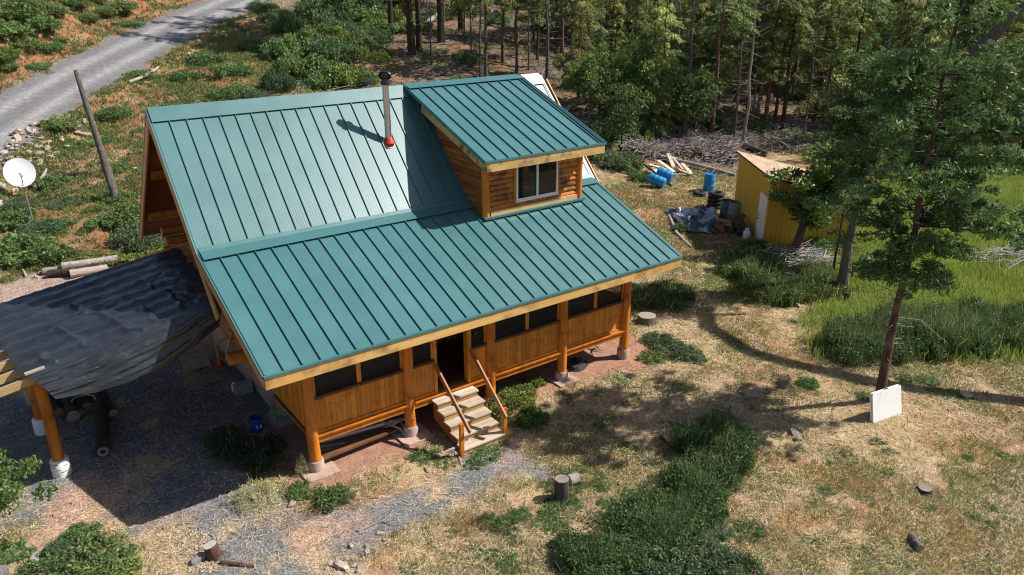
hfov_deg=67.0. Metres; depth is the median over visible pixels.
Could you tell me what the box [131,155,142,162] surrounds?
bush
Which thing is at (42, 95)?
road
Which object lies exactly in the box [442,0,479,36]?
oak tree
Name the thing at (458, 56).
bush
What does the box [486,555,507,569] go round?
weed clump
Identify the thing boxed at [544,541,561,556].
weed clump
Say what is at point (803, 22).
fir tree
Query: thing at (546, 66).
dead tree
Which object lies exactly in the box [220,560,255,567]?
stick
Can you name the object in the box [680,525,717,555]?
bush
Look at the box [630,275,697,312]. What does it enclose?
tall grass
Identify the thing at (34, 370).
grey batten
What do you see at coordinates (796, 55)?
fir tree
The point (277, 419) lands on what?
planter tub
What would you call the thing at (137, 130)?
weed clump
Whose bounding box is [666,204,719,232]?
crumpled tarp
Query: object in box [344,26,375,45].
bush
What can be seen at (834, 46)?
fir tree
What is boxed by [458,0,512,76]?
fir tree
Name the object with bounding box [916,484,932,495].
stump
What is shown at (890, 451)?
weed clump
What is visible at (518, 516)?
weed clump
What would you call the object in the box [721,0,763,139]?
dead tree
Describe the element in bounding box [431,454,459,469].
weed clump
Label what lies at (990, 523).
weed clump
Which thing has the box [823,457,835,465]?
weed clump
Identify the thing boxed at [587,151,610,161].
bush
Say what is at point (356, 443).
stored plank
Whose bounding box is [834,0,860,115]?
dead tree
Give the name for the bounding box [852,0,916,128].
cedar tree
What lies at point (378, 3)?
bush
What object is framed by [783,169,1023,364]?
meadow grass
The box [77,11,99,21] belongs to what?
bush
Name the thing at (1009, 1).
cedar tree
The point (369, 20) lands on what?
bush
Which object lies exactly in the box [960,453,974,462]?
weed clump
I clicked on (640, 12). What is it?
cedar tree
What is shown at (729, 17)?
fir tree
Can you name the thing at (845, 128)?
conifer tree
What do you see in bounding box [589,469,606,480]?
weed clump
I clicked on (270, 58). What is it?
bush
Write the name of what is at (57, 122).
bush
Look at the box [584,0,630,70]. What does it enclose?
cedar tree
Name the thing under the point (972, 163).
bush
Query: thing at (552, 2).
oak tree
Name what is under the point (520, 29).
fallen log
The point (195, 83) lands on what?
hill grass
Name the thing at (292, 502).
stone
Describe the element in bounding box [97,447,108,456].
log ring
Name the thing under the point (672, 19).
oak tree
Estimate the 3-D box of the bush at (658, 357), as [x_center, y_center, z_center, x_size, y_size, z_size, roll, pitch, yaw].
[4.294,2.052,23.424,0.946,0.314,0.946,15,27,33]
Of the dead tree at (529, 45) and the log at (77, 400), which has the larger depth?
the dead tree at (529, 45)
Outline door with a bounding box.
[755,191,767,239]
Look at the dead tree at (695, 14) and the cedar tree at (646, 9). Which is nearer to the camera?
the dead tree at (695, 14)
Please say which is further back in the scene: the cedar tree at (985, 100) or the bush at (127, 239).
the cedar tree at (985, 100)
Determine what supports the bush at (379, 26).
on the ground at (372, 454)
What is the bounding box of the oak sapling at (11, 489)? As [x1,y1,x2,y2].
[0,445,57,516]
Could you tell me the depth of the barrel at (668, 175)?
42.79 m
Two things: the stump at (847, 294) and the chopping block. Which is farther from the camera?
the stump at (847, 294)
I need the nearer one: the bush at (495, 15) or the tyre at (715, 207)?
the tyre at (715, 207)
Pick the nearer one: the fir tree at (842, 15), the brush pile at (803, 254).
the brush pile at (803, 254)
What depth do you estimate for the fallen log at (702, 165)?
45.64 m
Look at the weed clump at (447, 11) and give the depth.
71.20 m
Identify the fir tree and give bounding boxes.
[387,0,394,34]
[392,0,415,54]
[401,0,439,51]
[432,0,445,44]
[458,0,499,76]
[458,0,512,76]
[458,11,463,30]
[491,3,508,63]
[493,0,545,73]
[514,0,547,59]
[548,0,606,64]
[553,0,557,44]
[557,1,567,67]
[600,21,632,116]
[639,0,671,87]
[690,0,710,24]
[701,0,761,132]
[708,0,720,14]
[710,0,738,70]
[720,0,784,115]
[737,0,783,123]
[757,0,814,119]
[758,0,802,119]
[761,0,814,130]
[790,0,813,97]
[795,0,861,124]
[801,0,819,69]
[821,5,845,53]
[842,0,896,112]
[874,0,925,47]
[915,22,939,120]
[915,22,979,154]
[926,0,989,81]
[954,0,986,46]
[981,0,1023,143]
[1001,32,1023,145]
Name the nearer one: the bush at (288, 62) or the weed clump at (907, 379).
the weed clump at (907, 379)
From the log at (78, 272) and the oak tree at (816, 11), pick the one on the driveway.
the log at (78, 272)
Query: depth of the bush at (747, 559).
15.11 m
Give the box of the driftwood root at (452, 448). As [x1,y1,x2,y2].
[443,438,470,466]
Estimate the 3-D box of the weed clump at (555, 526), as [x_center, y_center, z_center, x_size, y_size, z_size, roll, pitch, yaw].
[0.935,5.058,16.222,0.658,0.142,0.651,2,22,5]
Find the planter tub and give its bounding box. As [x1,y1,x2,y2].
[267,407,293,428]
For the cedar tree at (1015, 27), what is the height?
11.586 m
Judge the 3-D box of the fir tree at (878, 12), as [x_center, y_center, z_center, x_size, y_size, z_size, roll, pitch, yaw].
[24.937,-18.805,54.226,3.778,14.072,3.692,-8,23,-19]
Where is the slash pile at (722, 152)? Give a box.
[617,115,864,167]
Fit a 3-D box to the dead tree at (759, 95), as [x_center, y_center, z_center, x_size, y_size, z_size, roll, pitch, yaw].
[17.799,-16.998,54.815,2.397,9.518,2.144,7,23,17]
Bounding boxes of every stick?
[18,263,26,277]
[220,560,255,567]
[357,520,383,531]
[659,434,672,448]
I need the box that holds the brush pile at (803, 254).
[759,239,1023,271]
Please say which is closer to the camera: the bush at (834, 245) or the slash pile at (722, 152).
the bush at (834, 245)
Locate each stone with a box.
[7,139,15,144]
[13,134,21,140]
[29,122,38,125]
[30,551,41,560]
[44,145,50,150]
[189,552,206,565]
[288,499,295,506]
[333,560,349,569]
[356,564,365,569]
[363,548,369,556]
[375,531,384,534]
[791,428,801,435]
[795,434,802,440]
[958,391,973,399]
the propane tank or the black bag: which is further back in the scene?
the propane tank
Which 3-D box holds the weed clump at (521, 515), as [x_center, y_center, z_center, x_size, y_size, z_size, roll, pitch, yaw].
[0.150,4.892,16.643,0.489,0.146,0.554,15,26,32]
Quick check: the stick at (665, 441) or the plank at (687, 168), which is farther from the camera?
the plank at (687, 168)
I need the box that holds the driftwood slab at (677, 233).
[668,214,691,247]
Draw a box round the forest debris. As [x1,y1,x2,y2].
[263,0,1010,178]
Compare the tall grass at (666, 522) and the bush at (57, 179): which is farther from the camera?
the bush at (57, 179)
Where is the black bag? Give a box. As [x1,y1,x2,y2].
[566,357,588,371]
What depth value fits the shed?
33.26 m
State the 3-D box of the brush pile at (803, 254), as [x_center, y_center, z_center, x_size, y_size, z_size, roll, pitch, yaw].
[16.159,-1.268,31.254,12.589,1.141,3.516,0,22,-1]
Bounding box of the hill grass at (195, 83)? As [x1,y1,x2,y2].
[0,0,400,283]
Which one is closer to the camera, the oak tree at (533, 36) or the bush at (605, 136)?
the bush at (605, 136)
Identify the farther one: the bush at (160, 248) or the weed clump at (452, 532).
the bush at (160, 248)
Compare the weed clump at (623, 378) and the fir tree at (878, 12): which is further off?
the fir tree at (878, 12)
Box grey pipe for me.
[320,415,404,443]
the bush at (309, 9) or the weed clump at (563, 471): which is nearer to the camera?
the weed clump at (563, 471)
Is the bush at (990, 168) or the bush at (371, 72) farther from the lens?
the bush at (371, 72)
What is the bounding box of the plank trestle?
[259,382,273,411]
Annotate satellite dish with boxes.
[3,158,35,222]
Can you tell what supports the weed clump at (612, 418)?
on the ground at (372, 454)
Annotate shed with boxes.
[734,151,851,245]
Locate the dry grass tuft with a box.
[228,472,282,513]
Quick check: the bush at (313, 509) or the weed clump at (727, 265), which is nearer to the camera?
the bush at (313, 509)
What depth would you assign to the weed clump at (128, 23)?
56.74 m
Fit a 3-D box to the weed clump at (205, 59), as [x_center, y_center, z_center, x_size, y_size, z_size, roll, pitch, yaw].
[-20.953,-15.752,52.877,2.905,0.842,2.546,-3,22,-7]
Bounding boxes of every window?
[313,363,360,399]
[358,350,403,385]
[412,341,434,368]
[470,325,486,349]
[495,312,527,342]
[515,161,558,201]
[527,303,560,332]
[568,292,595,319]
[595,284,623,310]
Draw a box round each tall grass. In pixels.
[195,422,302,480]
[551,447,766,574]
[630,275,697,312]
[664,398,774,482]
[724,238,854,307]
[811,284,1023,370]
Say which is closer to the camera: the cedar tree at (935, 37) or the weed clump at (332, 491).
the weed clump at (332, 491)
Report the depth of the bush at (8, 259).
29.43 m
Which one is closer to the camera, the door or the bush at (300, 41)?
the door
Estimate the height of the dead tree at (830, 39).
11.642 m
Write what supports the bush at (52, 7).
on the ground at (372, 454)
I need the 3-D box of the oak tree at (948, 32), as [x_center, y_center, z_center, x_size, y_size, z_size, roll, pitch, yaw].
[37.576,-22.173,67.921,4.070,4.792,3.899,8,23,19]
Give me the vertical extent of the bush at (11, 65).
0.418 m
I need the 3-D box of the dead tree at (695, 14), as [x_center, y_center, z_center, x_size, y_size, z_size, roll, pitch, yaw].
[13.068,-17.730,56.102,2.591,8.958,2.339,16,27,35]
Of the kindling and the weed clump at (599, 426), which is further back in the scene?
the kindling
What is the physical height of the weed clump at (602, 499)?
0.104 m
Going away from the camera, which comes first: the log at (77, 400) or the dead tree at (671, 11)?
the log at (77, 400)
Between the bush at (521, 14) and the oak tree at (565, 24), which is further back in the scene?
the bush at (521, 14)
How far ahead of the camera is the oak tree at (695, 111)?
49.08 m
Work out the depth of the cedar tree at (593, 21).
65.91 m
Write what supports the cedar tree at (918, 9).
on the ground at (372, 454)
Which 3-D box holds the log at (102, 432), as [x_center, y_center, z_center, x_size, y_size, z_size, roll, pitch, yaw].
[-10.725,3.368,20.125,0.392,0.339,3.594,-12,25,-27]
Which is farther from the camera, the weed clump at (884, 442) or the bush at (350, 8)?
the bush at (350, 8)
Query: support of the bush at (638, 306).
on the ground at (372, 454)
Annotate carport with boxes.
[0,242,197,478]
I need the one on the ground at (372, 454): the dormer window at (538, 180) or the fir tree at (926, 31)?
the fir tree at (926, 31)
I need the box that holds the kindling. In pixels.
[583,345,605,350]
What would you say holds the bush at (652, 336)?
on the ground at (372, 454)
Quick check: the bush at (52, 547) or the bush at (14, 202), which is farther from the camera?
the bush at (14, 202)
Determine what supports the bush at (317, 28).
on the ground at (372, 454)
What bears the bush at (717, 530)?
on the ground at (372, 454)
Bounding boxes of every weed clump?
[0,537,37,567]
[24,62,52,68]
[35,42,65,50]
[50,218,77,227]
[68,197,90,205]
[74,230,90,236]
[81,206,102,212]
[96,106,133,117]
[101,136,124,144]
[102,161,135,173]
[121,20,146,25]
[123,69,157,77]
[129,128,143,132]
[166,70,207,80]
[183,50,227,64]
[202,88,241,100]
[206,62,254,75]
[285,477,323,500]
[310,481,356,514]
[397,561,416,574]
[405,444,441,467]
[413,12,436,20]
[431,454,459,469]
[436,7,471,16]
[441,527,460,538]
[457,56,483,63]
[463,457,483,470]
[467,445,501,463]
[475,511,504,531]
[476,546,498,560]
[481,14,510,23]
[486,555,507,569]
[487,437,508,450]
[491,516,519,536]
[496,556,522,574]
[500,550,518,563]
[505,534,525,545]
[509,504,531,523]
[510,507,531,522]
[530,514,552,529]
[536,480,553,492]
[536,506,562,523]
[542,497,562,510]
[542,520,570,539]
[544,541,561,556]
[545,557,564,574]
[551,468,570,477]
[558,490,579,507]
[558,497,583,511]
[560,392,573,400]
[568,463,588,473]
[570,481,587,492]
[586,391,602,397]
[588,479,605,491]
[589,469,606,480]
[591,422,604,428]
[595,482,610,492]
[596,495,617,509]
[603,413,614,421]
[607,435,630,448]
[612,371,632,380]
[613,379,628,387]
[621,400,635,409]
[627,170,650,181]
[645,105,679,117]
[668,419,680,426]
[706,500,729,517]
[715,260,741,278]
[727,519,767,543]
[761,263,795,280]
[775,127,817,139]
[795,375,821,390]
[801,533,817,543]
[802,236,835,252]
[817,485,838,496]
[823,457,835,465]
[838,450,853,458]
[855,391,871,402]
[857,542,872,552]
[866,437,882,444]
[872,438,887,446]
[878,468,895,476]
[880,447,900,456]
[889,373,914,382]
[896,557,918,570]
[914,375,938,386]
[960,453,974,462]
[964,511,985,523]
[977,550,994,560]
[981,518,1001,529]
[982,501,998,512]
[996,451,1014,460]
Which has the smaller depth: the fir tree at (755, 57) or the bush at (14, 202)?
the bush at (14, 202)
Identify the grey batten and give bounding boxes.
[24,366,44,375]
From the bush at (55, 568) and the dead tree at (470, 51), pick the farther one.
the dead tree at (470, 51)
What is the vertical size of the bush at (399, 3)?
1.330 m
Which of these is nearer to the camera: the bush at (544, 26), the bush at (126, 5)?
the bush at (126, 5)
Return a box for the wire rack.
[805,247,826,257]
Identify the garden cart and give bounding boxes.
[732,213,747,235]
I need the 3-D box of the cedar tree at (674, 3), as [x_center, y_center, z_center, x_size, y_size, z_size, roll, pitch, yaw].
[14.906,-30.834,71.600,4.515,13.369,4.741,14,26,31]
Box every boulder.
[0,565,9,574]
[79,132,91,136]
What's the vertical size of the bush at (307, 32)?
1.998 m
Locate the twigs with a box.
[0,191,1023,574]
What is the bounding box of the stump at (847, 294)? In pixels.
[843,292,849,300]
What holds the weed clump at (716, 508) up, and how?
on the ground at (372, 454)
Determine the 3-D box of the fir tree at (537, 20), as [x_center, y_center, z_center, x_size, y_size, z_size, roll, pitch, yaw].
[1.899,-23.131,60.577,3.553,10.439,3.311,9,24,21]
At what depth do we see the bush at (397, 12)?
67.19 m
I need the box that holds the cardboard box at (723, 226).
[709,218,732,233]
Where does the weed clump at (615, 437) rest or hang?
on the ground at (372, 454)
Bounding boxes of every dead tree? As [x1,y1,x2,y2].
[420,1,447,65]
[422,0,436,18]
[455,4,482,67]
[512,0,542,69]
[532,0,561,80]
[534,0,558,53]
[578,0,615,118]
[632,0,654,97]
[660,0,706,135]
[668,0,675,39]
[673,0,684,67]
[679,1,705,39]
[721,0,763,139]
[726,1,769,143]
[744,8,773,113]
[788,0,827,139]
[822,2,852,98]
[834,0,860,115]
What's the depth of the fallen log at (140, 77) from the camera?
47.82 m
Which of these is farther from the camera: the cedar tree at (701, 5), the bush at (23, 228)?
the cedar tree at (701, 5)
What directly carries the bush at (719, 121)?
on the ground at (372, 454)
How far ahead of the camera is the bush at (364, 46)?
57.75 m
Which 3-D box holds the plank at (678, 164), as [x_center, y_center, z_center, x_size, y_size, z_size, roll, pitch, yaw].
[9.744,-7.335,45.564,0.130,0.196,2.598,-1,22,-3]
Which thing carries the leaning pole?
on the ground at (372, 454)
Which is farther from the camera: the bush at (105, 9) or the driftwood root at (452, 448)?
the bush at (105, 9)
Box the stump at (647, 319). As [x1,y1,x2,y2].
[636,312,656,326]
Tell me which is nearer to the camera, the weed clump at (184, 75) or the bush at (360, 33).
the weed clump at (184, 75)
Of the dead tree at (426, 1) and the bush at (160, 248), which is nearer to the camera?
the bush at (160, 248)
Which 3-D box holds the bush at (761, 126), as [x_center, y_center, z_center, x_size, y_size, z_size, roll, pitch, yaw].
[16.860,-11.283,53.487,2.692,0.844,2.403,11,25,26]
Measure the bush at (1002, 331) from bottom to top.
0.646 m
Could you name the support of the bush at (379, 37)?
on the ground at (372, 454)
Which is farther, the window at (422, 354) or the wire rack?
the wire rack
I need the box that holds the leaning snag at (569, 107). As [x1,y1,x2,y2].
[565,82,598,110]
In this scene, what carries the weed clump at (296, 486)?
on the ground at (372, 454)
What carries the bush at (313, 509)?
on the driveway
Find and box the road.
[0,0,269,165]
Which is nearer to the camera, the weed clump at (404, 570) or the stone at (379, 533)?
the weed clump at (404, 570)
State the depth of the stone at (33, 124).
40.00 m
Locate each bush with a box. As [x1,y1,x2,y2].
[0,0,47,18]
[0,18,34,36]
[0,45,23,56]
[0,50,16,62]
[0,61,19,69]
[0,194,42,210]
[0,206,39,228]
[0,229,55,252]
[0,246,27,265]
[8,35,46,48]
[14,11,63,29]
[14,239,76,266]
[14,553,71,574]
[16,217,67,235]
[31,173,76,189]
[34,209,54,217]
[34,533,91,574]
[37,115,80,129]
[41,1,70,13]
[45,195,79,209]
[50,531,128,574]
[54,36,68,41]
[58,0,91,5]
[58,520,104,548]
[67,139,94,148]
[73,249,113,264]
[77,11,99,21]
[77,552,145,574]
[83,211,123,228]
[93,5,118,13]
[93,543,143,574]
[98,248,146,264]
[101,188,135,204]
[104,202,139,230]
[104,220,170,254]
[105,0,137,9]
[130,243,170,257]
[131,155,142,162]
[138,233,182,246]
[222,82,254,95]
[237,37,262,48]
[238,87,271,98]
[245,0,279,9]
[256,8,289,20]
[256,36,281,51]
[257,67,297,91]
[259,33,304,59]
[263,47,296,61]
[269,9,307,34]
[271,48,308,77]
[284,24,325,51]
[289,0,338,21]
[289,16,312,31]
[290,52,339,81]
[291,33,313,54]
[295,452,308,477]
[297,71,331,87]
[301,495,336,518]
[305,35,351,60]
[311,9,357,34]
[312,20,339,34]
[314,40,352,62]
[316,19,356,39]
[318,0,354,8]
[322,27,353,44]
[323,59,358,86]
[328,6,347,20]
[331,0,364,23]
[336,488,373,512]
[341,67,367,86]
[342,73,375,86]
[343,43,366,61]
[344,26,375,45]
[352,39,377,56]
[352,64,379,84]
[353,15,378,25]
[354,4,387,23]
[355,0,385,12]
[355,38,376,45]
[356,25,375,34]
[361,50,390,63]
[365,18,400,31]
[368,29,393,43]
[370,23,391,34]
[370,43,395,54]
[380,4,404,21]
[392,0,414,11]
[394,16,432,30]
[447,73,472,79]
[450,49,483,63]
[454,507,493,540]
[467,4,490,13]
[486,386,536,425]
[487,11,505,20]
[496,385,514,397]
[507,381,539,400]
[516,403,550,430]
[519,12,542,19]
[522,373,547,387]
[531,17,559,30]
[541,10,560,17]
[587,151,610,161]
[590,118,623,142]
[590,148,631,169]
[595,554,646,574]
[605,117,644,136]
[608,535,629,569]
[612,151,645,171]
[615,502,647,532]
[619,120,655,143]
[630,299,645,311]
[634,540,695,574]
[635,348,668,365]
[639,330,673,348]
[647,546,710,574]
[649,483,674,496]
[650,337,702,362]
[660,120,691,131]
[660,469,677,487]
[672,222,690,233]
[676,532,737,574]
[677,120,705,130]
[680,350,706,364]
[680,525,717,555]
[697,542,769,574]
[698,116,733,129]
[703,518,734,543]
[706,487,729,503]
[724,35,748,43]
[727,243,767,258]
[737,119,775,132]
[738,236,771,249]
[742,117,772,130]
[774,85,808,99]
[795,96,842,113]
[811,128,832,139]
[818,240,863,254]
[901,147,959,171]
[915,331,954,362]
[944,154,990,168]
[959,338,996,360]
[976,165,1008,174]
[982,150,1023,176]
[985,343,1004,357]
[987,321,1016,346]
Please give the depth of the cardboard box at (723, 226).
34.91 m
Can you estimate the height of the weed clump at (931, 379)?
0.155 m
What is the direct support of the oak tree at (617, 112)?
on the ground at (372, 454)
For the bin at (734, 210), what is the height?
0.880 m
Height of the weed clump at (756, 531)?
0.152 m
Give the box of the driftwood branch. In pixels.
[380,415,415,435]
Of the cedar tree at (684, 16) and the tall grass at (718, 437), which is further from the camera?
the cedar tree at (684, 16)
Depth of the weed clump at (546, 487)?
17.57 m
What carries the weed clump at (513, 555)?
on the ground at (372, 454)
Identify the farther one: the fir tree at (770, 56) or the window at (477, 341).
the fir tree at (770, 56)
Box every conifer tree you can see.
[801,0,1023,390]
[814,36,928,289]
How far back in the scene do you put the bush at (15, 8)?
49.15 m
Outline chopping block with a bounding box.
[554,474,568,501]
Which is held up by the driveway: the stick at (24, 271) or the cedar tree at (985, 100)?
the stick at (24, 271)
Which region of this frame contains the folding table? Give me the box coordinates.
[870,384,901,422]
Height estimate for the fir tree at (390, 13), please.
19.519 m
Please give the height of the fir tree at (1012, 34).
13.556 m
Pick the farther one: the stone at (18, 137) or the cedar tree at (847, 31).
the cedar tree at (847, 31)
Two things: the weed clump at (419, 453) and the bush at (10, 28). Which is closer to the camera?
the weed clump at (419, 453)
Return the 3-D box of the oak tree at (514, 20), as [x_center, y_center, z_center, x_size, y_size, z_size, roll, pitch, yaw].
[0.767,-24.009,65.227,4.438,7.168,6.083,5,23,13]
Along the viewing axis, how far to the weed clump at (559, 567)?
15.20 m
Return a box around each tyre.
[693,190,705,196]
[707,200,720,205]
[707,204,720,209]
[708,190,724,197]
[708,196,723,201]
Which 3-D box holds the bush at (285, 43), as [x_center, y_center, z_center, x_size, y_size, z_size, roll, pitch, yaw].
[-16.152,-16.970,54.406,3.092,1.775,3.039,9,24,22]
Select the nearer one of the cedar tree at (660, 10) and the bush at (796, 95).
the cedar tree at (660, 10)
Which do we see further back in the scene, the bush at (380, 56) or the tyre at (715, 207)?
the bush at (380, 56)
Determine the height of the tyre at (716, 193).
0.238 m
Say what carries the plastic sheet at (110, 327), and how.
on the carport
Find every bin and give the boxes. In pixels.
[720,199,733,218]
[727,200,740,219]
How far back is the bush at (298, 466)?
17.95 m
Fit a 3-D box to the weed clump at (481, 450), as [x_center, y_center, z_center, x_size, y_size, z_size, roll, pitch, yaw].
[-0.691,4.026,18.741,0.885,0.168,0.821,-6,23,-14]
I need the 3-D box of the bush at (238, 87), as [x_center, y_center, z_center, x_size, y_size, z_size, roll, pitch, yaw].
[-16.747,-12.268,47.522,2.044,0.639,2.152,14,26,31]
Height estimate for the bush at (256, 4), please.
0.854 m
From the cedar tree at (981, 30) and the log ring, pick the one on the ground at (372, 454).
the cedar tree at (981, 30)
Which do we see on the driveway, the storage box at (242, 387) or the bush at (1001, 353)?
the storage box at (242, 387)
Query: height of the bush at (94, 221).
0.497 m
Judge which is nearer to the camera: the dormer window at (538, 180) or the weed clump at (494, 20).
the dormer window at (538, 180)
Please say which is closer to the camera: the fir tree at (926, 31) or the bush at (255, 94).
the bush at (255, 94)
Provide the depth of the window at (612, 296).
22.48 m
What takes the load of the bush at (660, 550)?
on the ground at (372, 454)
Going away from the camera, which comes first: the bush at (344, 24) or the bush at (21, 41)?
the bush at (21, 41)
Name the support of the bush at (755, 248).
on the ground at (372, 454)
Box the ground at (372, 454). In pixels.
[0,0,1023,574]
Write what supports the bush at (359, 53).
on the ground at (372, 454)
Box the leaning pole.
[73,70,121,205]
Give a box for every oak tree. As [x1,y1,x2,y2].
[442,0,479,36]
[500,0,535,45]
[519,0,557,42]
[549,0,558,32]
[549,0,586,47]
[552,51,632,127]
[576,24,610,51]
[588,2,639,45]
[591,81,650,150]
[592,39,695,115]
[655,4,689,41]
[664,66,726,135]
[668,24,735,99]
[764,135,893,253]
[802,0,836,33]
[814,30,882,65]
[831,47,920,92]
[848,1,897,56]
[879,39,901,49]
[921,10,956,48]
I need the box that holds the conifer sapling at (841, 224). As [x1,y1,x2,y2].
[820,174,857,269]
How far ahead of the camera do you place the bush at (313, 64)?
50.55 m
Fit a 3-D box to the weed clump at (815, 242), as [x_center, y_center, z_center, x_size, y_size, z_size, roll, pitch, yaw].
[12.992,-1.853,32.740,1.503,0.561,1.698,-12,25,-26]
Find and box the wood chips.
[142,188,1023,574]
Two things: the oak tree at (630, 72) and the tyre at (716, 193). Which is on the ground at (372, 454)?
the oak tree at (630, 72)
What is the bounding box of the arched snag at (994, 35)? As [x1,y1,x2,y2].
[934,2,1023,96]
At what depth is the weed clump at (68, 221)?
31.98 m
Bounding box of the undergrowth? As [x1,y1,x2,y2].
[257,0,1005,175]
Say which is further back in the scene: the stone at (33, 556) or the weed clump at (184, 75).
the weed clump at (184, 75)
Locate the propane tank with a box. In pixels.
[743,228,750,239]
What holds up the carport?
on the driveway
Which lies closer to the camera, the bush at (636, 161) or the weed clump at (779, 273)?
the weed clump at (779, 273)
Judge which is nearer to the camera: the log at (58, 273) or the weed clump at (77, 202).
the log at (58, 273)
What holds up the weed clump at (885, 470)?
on the ground at (372, 454)
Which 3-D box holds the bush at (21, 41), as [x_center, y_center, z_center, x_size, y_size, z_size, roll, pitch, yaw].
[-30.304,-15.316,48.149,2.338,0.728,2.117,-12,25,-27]
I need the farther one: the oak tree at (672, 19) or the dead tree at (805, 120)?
the oak tree at (672, 19)
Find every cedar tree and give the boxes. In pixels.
[561,0,607,103]
[576,0,608,39]
[584,0,613,35]
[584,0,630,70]
[611,0,653,103]
[616,0,656,51]
[633,19,678,135]
[638,0,669,22]
[638,0,688,115]
[663,0,706,108]
[667,0,689,11]
[680,0,714,66]
[703,1,753,114]
[721,0,756,96]
[747,7,790,100]
[750,3,788,90]
[768,2,800,86]
[787,0,837,80]
[793,0,866,122]
[822,12,863,98]
[839,0,885,59]
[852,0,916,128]
[871,0,903,46]
[890,0,947,52]
[909,0,946,72]
[910,0,962,146]
[940,16,963,39]
[944,0,1013,154]
[948,0,1012,121]
[950,0,1003,80]
[976,0,1023,145]
[986,70,1023,146]
[990,78,1023,151]
[1008,0,1021,39]
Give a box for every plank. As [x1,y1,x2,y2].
[321,421,404,459]
[656,160,675,171]
[666,153,675,166]
[671,156,683,169]
[674,168,690,174]
[680,163,692,173]
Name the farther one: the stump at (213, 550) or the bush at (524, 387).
the bush at (524, 387)
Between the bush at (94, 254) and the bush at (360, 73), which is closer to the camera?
the bush at (94, 254)
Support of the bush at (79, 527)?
on the ground at (372, 454)
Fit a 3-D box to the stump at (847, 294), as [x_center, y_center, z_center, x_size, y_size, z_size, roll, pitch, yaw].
[11.838,0.426,27.407,0.216,0.520,0.219,-15,27,-33]
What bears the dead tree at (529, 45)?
on the ground at (372, 454)
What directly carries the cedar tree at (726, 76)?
on the ground at (372, 454)
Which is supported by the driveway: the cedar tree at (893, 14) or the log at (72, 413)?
the log at (72, 413)
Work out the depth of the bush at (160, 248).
30.48 m
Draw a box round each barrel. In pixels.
[648,173,666,187]
[656,167,674,181]
[703,173,715,191]
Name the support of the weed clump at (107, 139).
on the ground at (372, 454)
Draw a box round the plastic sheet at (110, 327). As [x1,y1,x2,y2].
[0,247,221,398]
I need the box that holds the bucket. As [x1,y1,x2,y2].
[249,414,262,432]
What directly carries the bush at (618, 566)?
on the ground at (372, 454)
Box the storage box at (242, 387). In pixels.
[232,379,253,396]
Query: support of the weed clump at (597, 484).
on the ground at (372, 454)
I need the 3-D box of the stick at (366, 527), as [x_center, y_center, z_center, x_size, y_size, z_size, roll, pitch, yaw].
[-2.988,5.042,16.368,0.596,0.061,0.059,-14,26,-31]
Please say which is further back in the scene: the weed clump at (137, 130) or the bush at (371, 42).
the bush at (371, 42)
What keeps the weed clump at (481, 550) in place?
on the ground at (372, 454)
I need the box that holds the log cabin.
[139,71,682,484]
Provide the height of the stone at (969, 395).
0.200 m
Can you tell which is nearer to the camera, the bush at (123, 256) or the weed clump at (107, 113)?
the bush at (123, 256)
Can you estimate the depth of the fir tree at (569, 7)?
56.78 m
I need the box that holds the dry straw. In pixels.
[0,171,1023,574]
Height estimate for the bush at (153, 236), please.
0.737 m
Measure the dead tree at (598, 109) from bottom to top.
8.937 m
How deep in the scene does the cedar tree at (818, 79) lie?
54.03 m
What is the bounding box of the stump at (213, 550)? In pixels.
[203,540,223,561]
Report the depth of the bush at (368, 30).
61.46 m
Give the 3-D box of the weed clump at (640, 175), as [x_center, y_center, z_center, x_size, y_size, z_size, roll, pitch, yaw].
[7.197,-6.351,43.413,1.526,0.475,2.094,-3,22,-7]
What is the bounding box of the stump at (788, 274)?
[782,270,794,278]
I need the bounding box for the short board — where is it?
[320,440,344,447]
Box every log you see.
[32,168,46,189]
[42,266,74,274]
[47,269,71,277]
[48,392,63,418]
[50,171,88,176]
[60,396,80,421]
[61,255,118,268]
[69,264,107,277]
[73,395,85,414]
[80,394,92,412]
[90,391,110,456]
[100,389,117,416]
[127,66,158,82]
[425,13,436,21]
[511,19,530,38]
[567,473,580,485]
[619,145,672,185]
[657,155,735,175]
[741,142,768,156]
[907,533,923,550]
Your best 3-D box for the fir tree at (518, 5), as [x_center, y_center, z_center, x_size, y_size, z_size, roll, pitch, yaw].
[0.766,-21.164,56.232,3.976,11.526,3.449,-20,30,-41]
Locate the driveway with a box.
[0,265,552,574]
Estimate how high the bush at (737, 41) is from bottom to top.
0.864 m
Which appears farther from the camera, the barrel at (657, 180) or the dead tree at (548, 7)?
the dead tree at (548, 7)
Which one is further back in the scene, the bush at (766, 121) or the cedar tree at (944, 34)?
the cedar tree at (944, 34)
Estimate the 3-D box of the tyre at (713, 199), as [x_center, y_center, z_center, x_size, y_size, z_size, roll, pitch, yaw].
[10.128,-4.439,38.428,0.810,0.238,0.806,-15,27,-33]
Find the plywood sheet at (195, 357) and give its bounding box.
[180,341,210,371]
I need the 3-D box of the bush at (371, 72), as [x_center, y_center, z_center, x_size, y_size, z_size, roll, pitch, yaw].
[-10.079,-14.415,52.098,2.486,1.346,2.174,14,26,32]
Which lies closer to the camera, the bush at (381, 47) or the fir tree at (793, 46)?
the fir tree at (793, 46)
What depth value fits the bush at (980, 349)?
23.39 m
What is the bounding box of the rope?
[71,394,95,401]

